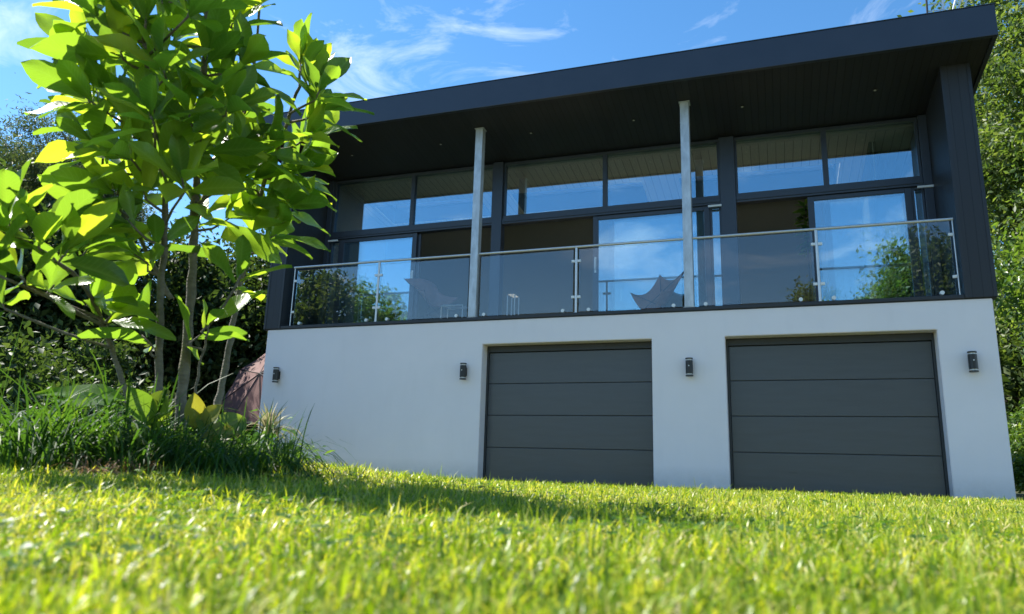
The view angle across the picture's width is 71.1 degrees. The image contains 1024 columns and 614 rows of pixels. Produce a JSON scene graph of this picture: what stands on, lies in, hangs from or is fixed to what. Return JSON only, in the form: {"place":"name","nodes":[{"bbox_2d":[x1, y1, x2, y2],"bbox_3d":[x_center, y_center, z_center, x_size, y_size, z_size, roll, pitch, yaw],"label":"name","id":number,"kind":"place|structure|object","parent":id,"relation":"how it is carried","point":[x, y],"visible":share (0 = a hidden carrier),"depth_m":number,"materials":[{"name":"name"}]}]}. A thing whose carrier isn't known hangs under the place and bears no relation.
{"place":"outdoors","nodes":[
{"label":"outdoors","id":0,"kind":"place"},
{"bbox_2d":[0,449,1023,613],"bbox_3d":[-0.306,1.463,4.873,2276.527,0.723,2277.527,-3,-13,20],"label":"lawn ground","id":1,"kind":"structure","parent":0,"point":[1019,495],"depth_m":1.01,"materials":[{"name":"green plant"}]},
{"bbox_2d":[0,146,48,344],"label":"dark tree","id":2,"kind":"object","parent":1,"relation":"on","point":[24,264],"visible":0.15,"depth_m":14.75,"materials":[{"name":"green plant"}]},
{"bbox_2d":[0,303,111,431],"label":"shrub","id":3,"kind":"object","parent":1,"relation":"on","point":[21,356],"visible":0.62,"depth_m":8.73,"materials":[{"name":"green plant"}]},
{"bbox_2d":[0,199,170,389],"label":"dark tree","id":4,"kind":"object","parent":1,"relation":"on","point":[53,315],"visible":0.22,"depth_m":15.62,"materials":[{"name":"green plant"}]},
{"bbox_2d":[49,451,134,476],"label":"dead tuft","id":5,"kind":"object","parent":1,"relation":"on","point":[96,468],"visible":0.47,"depth_m":2.15,"materials":[{"name":"green plant"}]},
{"bbox_2d":[0,92,185,294],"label":"feathery tree","id":6,"kind":"object","parent":1,"relation":"on","point":[21,155],"visible":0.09,"depth_m":18.20,"materials":[{"name":"green plant"}]},
{"bbox_2d":[25,186,160,390],"bbox_3d":[-16.020,0.167,22.581,9.960,9.706,9.226,3,-13,-7],"label":"dark tree","id":7,"kind":"object","parent":1,"relation":"on","point":[135,352],"depth_m":23.87,"materials":[{"name":"green plant"}]},
{"bbox_2d":[4,319,190,437],"bbox_3d":[-6.738,1.230,11.087,3.964,2.706,3.830,4,-13,-11],"label":"shrub","id":8,"kind":"object","parent":1,"relation":"on","point":[84,377],"visible":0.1,"depth_m":11.54,"materials":[{"name":"green plant"}]},
{"bbox_2d":[0,378,199,473],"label":"grass clump","id":9,"kind":"object","parent":1,"relation":"on","point":[16,451],"visible":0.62,"depth_m":2.28,"materials":[{"name":"green plant"}]},
{"bbox_2d":[30,404,218,475],"bbox_3d":[-1.252,0.520,2.311,0.573,0.433,0.591,-3,-13,20],"label":"grass clump","id":10,"kind":"object","parent":1,"relation":"on","point":[111,448],"visible":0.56,"depth_m":2.29,"materials":[{"name":"green plant"}]},
{"bbox_2d":[111,451,168,476],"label":"dead tuft","id":11,"kind":"object","parent":1,"relation":"on","point":[133,469],"visible":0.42,"depth_m":2.24,"materials":[{"name":"green plant"}]},
{"bbox_2d":[0,409,335,465],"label":"weeds","id":12,"kind":"object","parent":1,"relation":"on","point":[263,436],"visible":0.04,"depth_m":3.00,"materials":[{"name":"green plant"}]},
{"bbox_2d":[127,353,214,442],"bbox_3d":[-10.360,3.011,25.284,17.917,5.777,4.209,-3,-13,20],"label":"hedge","id":13,"kind":"object","parent":1,"relation":"on","point":[139,371],"depth_m":25.87,"materials":[{"name":"green plant"}]},
{"bbox_2d":[119,195,269,449],"bbox_3d":[-8.684,1.026,20.468,7.646,7.228,7.794,-3,-13,20],"label":"dark tree","id":14,"kind":"object","parent":1,"relation":"on","point":[216,295],"visible":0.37,"depth_m":19.10,"materials":[{"name":"green plant"}]},
{"bbox_2d":[192,228,269,432],"bbox_3d":[-4.672,0.381,20.593,8.717,8.892,7.836,-3,-13,20],"label":"dark tree","id":15,"kind":"object","parent":1,"relation":"on","point":[249,320],"visible":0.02,"depth_m":18.92,"materials":[{"name":"green plant"}]},
{"bbox_2d":[221,353,265,424],"bbox_3d":[-5.743,2.258,16.744,2.529,3.174,1.472,-3,-13,20],"label":"rock","id":16,"kind":"object","parent":1,"relation":"on","point":[247,385],"visible":0.38,"depth_m":16.66,"materials":[{"name":"stone"}]},
{"bbox_2d":[237,402,305,446],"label":"spiky plant","id":17,"kind":"object","parent":1,"relation":"on","point":[264,420],"visible":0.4,"depth_m":11.15,"materials":[{"name":"green plant"}]},
{"bbox_2d":[314,468,403,481],"bbox_3d":[-1.544,0.685,3.075,2.452,0.082,1.172,-3,-13,20],"label":"soil bed","id":18,"kind":"object","parent":1,"relation":"on","point":[345,473],"depth_m":2.85,"materials":[{"name":"brown soil"}]},
{"bbox_2d":[25,384,125,423],"bbox_3d":[-1.955,0.523,3.289,0.486,0.364,0.241,6,-13,-17],"label":"broad leaf plant","id":19,"kind":"object","parent":18,"relation":"on","point":[96,389],"visible":0.21,"depth_m":3.35,"materials":[{"name":"green plant"}]},
{"bbox_2d":[0,314,185,449],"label":"grass clump","id":20,"kind":"object","parent":18,"relation":"on","point":[6,379],"visible":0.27,"depth_m":2.39,"materials":[{"name":"green plant"}]},
{"bbox_2d":[0,363,234,470],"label":"grass clump","id":21,"kind":"object","parent":18,"relation":"on","point":[126,419],"visible":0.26,"depth_m":2.48,"materials":[{"name":"green plant"}]},
{"bbox_2d":[0,341,246,429],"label":"grass clump","id":22,"kind":"object","parent":18,"relation":"on","point":[105,386],"visible":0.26,"depth_m":2.67,"materials":[{"name":"green plant"}]},
{"bbox_2d":[116,387,172,443],"bbox_3d":[-1.332,0.434,2.595,0.187,0.282,0.120,6,-13,-20],"label":"leafy shoot","id":23,"kind":"object","parent":18,"relation":"on","point":[151,399],"visible":0.5,"depth_m":2.62,"materials":[{"name":"green plant"}]},
{"bbox_2d":[83,412,254,465],"bbox_3d":[-1.291,0.555,2.679,0.716,0.329,0.649,-3,-13,20],"label":"grass clump","id":24,"kind":"object","parent":18,"relation":"on","point":[178,438],"visible":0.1,"depth_m":2.56,"materials":[{"name":"green plant"}]},
{"bbox_2d":[0,0,373,459],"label":"magnolia tree","id":25,"kind":"object","parent":18,"relation":"on","point":[179,130],"visible":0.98,"depth_m":2.59,"materials":[{"name":"green plant"}]},
{"bbox_2d":[178,392,246,458],"bbox_3d":[-1.102,0.453,2.644,0.222,0.277,0.202,5,-13,-16],"label":"leafy shoot","id":26,"kind":"object","parent":18,"relation":"on","point":[197,407],"visible":0.56,"depth_m":2.68,"materials":[{"name":"green plant"}]},
{"bbox_2d":[85,395,352,483],"bbox_3d":[-0.954,0.586,2.498,0.915,0.581,0.918,-3,-13,20],"label":"grass clump","id":27,"kind":"object","parent":18,"relation":"on","point":[234,456],"visible":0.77,"depth_m":2.39,"materials":[{"name":"green plant"}]},
{"bbox_2d":[248,438,312,470],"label":"grass clump","id":28,"kind":"object","parent":18,"relation":"on","point":[290,454],"visible":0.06,"depth_m":2.73,"materials":[{"name":"green plant"}]},
{"bbox_2d":[0,458,1023,591],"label":"clover","id":29,"kind":"object","parent":1,"relation":"on","point":[132,547],"visible":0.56,"depth_m":1.16,"materials":[{"name":"green plant"}]},
{"bbox_2d":[257,3,1015,499],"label":"house","id":30,"kind":"structure","parent":1,"relation":"on","point":[865,381],"depth_m":11.57,"materials":[{"name":"grey paint"}]},
{"bbox_2d":[272,367,280,382],"bbox_3d":[-4.231,1.217,12.857,0.108,0.266,0.138,-3,-13,20],"label":"wall lamp","id":31,"kind":"object","parent":30,"relation":"attached to","point":[276,375],"visible":1,"depth_m":12.82,"materials":[{"name":"grey metal"}]},
{"bbox_2d":[334,233,417,323],"bbox_3d":[-2.687,-0.448,14.001,1.728,1.956,0.104,-3,-13,20],"label":"sliding door","id":32,"kind":"structure","parent":30,"relation":"in","point":[414,236],"depth_m":14.15,"materials":[{"name":"metal"}]},
{"bbox_2d":[339,233,421,322],"bbox_3d":[-2.598,-0.433,14.056,1.720,1.956,0.048,-3,-13,20],"label":"sliding door","id":33,"kind":"structure","parent":30,"relation":"in","point":[347,246],"depth_m":14.18,"materials":[{"name":"metal"}]},
{"bbox_2d":[331,164,493,234],"bbox_3d":[-1.991,-2.105,14.183,3.531,1.169,0.115,-3,-13,20],"label":"clerestory window","id":34,"kind":"structure","parent":30,"relation":"in","point":[339,184],"depth_m":14.19,"materials":[{"name":"metal"}]},
{"bbox_2d":[404,278,459,319],"bbox_3d":[-1.468,-0.094,12.927,0.770,0.935,0.731,12,-16,-39],"label":"butterfly chair","id":35,"kind":"object","parent":30,"relation":"on","point":[432,296],"visible":0.91,"depth_m":13.04,"materials":[{"name":"grey fabric"}]},
{"bbox_2d":[440,304,467,318],"bbox_3d":[-0.997,0.138,12.480,0.424,0.321,0.300,-3,-13,20],"label":"side table","id":36,"kind":"object","parent":30,"relation":"on","point":[457,306],"visible":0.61,"depth_m":12.45,"materials":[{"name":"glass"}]},
{"bbox_2d":[459,363,466,379],"bbox_3d":[-0.790,1.044,11.624,0.108,0.266,0.138,-3,-13,20],"label":"wall lamp","id":37,"kind":"object","parent":30,"relation":"attached to","point":[463,371],"visible":1,"depth_m":11.58,"materials":[{"name":"grey metal"}]},
{"bbox_2d":[506,294,518,315],"bbox_3d":[0.016,0.039,12.292,0.154,0.491,0.250,-3,-13,20],"label":"side table","id":38,"kind":"object","parent":30,"relation":"on","point":[513,295],"visible":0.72,"depth_m":12.29,"materials":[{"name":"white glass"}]},
{"bbox_2d":[483,341,653,486],"bbox_3d":[0.863,1.656,11.226,2.735,2.167,0.085,-3,-13,20],"label":"garage door","id":39,"kind":"structure","parent":30,"relation":"in","point":[573,413],"depth_m":11.18,"materials":[{"name":"grey metal"}]},
{"bbox_2d":[502,139,720,218],"bbox_3d":[1.695,-2.269,12.857,3.912,1.124,0.115,-3,-13,20],"label":"clerestory window","id":40,"kind":"structure","parent":30,"relation":"in","point":[605,155],"depth_m":12.84,"materials":[{"name":"metal"}]},
{"bbox_2d":[289,217,960,325],"bbox_3d":[0.958,-0.452,11.458,10.700,1.138,0.090,-3,-13,20],"label":"balcony railing","id":41,"kind":"object","parent":30,"relation":"on","point":[818,283],"visible":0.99,"depth_m":11.19,"materials":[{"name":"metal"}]},
{"bbox_2d":[593,206,712,311],"bbox_3d":[2.354,-0.702,12.194,2.003,1.956,0.104,-3,-13,20],"label":"sliding door","id":42,"kind":"structure","parent":30,"relation":"in","point":[709,294],"depth_m":12.37,"materials":[{"name":"metal"}]},
{"bbox_2d":[608,211,706,310],"bbox_3d":[2.489,-0.690,12.232,1.700,1.956,0.048,-3,-13,20],"label":"sliding door","id":43,"kind":"structure","parent":30,"relation":"in","point":[610,222],"depth_m":12.43,"materials":[{"name":"metal"}]},
{"bbox_2d":[631,271,683,308],"bbox_3d":[2.349,-0.222,11.538,0.507,0.799,0.764,10,-15,-32],"label":"butterfly chair","id":44,"kind":"object","parent":30,"relation":"on","point":[658,294],"visible":0.76,"depth_m":11.63,"materials":[{"name":"grey fabric"}]},
{"bbox_2d":[685,357,692,376],"bbox_3d":[2.576,0.874,10.417,0.108,0.266,0.138,-3,-13,20],"label":"wall lamp","id":45,"kind":"object","parent":30,"relation":"attached to","point":[689,366],"visible":1,"depth_m":10.37,"materials":[{"name":"grey metal"}]},
{"bbox_2d":[793,199,817,301],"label":"potted plant","id":46,"kind":"object","parent":30,"relation":"on","point":[806,243],"visible":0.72,"depth_m":12.26,"materials":[{"name":"green plant"}]},
{"bbox_2d":[734,117,922,195],"bbox_3d":[5.058,-2.415,11.646,2.746,1.074,0.115,-3,-13,20],"label":"clerestory window","id":47,"kind":"structure","parent":30,"relation":"in","point":[822,131],"depth_m":11.60,"materials":[{"name":"metal"}]},
{"bbox_2d":[726,333,949,497],"bbox_3d":[4.415,1.477,9.953,2.697,2.167,0.085,-3,-13,20],"label":"garage door","id":48,"kind":"structure","parent":30,"relation":"in","point":[845,413],"depth_m":9.90,"materials":[{"name":"grey metal"}]},
{"bbox_2d":[807,187,921,300],"bbox_3d":[5.438,-0.852,11.117,1.483,1.956,0.048,-3,-13,20],"label":"sliding door","id":49,"kind":"structure","parent":30,"relation":"in","point":[907,192],"depth_m":11.16,"materials":[{"name":"metal"}]},
{"bbox_2d":[823,193,913,300],"bbox_3d":[5.554,-0.844,11.134,1.220,1.956,0.048,-3,-13,20],"label":"sliding door","id":50,"kind":"structure","parent":30,"relation":"in","point":[826,203],"depth_m":11.25,"materials":[{"name":"metal"}]},
{"bbox_2d":[925,0,967,12],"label":"roof rail","id":51,"kind":"object","parent":30,"relation":"on","point":[943,7],"visible":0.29,"depth_m":10.51,"materials":[{"name":"metal"}]},
{"bbox_2d":[967,351,978,372],"bbox_3d":[5.924,0.705,9.217,0.108,0.266,0.138,-3,-13,20],"label":"wall lamp","id":52,"kind":"object","parent":30,"relation":"attached to","point":[972,362],"visible":1,"depth_m":9.18,"materials":[{"name":"grey metal"}]},
{"bbox_2d":[897,0,1023,375],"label":"leafy tree","id":53,"kind":"object","parent":1,"relation":"on","point":[1001,135],"visible":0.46,"depth_m":16.89,"materials":[{"name":"green plant"}]},
{"bbox_2d":[990,168,1023,372],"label":"leafy tree","id":54,"kind":"object","parent":1,"relation":"on","point":[1016,276],"visible":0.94,"depth_m":14.65,"materials":[{"name":"green plant"}]},
{"bbox_2d":[993,271,1023,491],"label":"dark tree","id":55,"kind":"object","parent":1,"relation":"on","point":[1008,374],"visible":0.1,"depth_m":18.95,"materials":[{"name":"green plant"}]},
{"bbox_2d":[1007,401,1023,490],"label":"shrub","id":56,"kind":"object","parent":1,"relation":"on","point":[1016,434],"visible":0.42,"depth_m":16.25,"materials":[{"name":"green plant"}]},
{"bbox_2d":[1011,436,1023,492],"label":"shrub","id":57,"kind":"object","parent":1,"relation":"on","point":[1018,467],"visible":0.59,"depth_m":12.63,"materials":[{"name":"green plant"}]},
{"bbox_2d":[0,0,1023,284],"label":"sky","id":58,"kind":"structure","parent":0,"point":[394,47],"materials":[{"name":"blue"}]}
]}

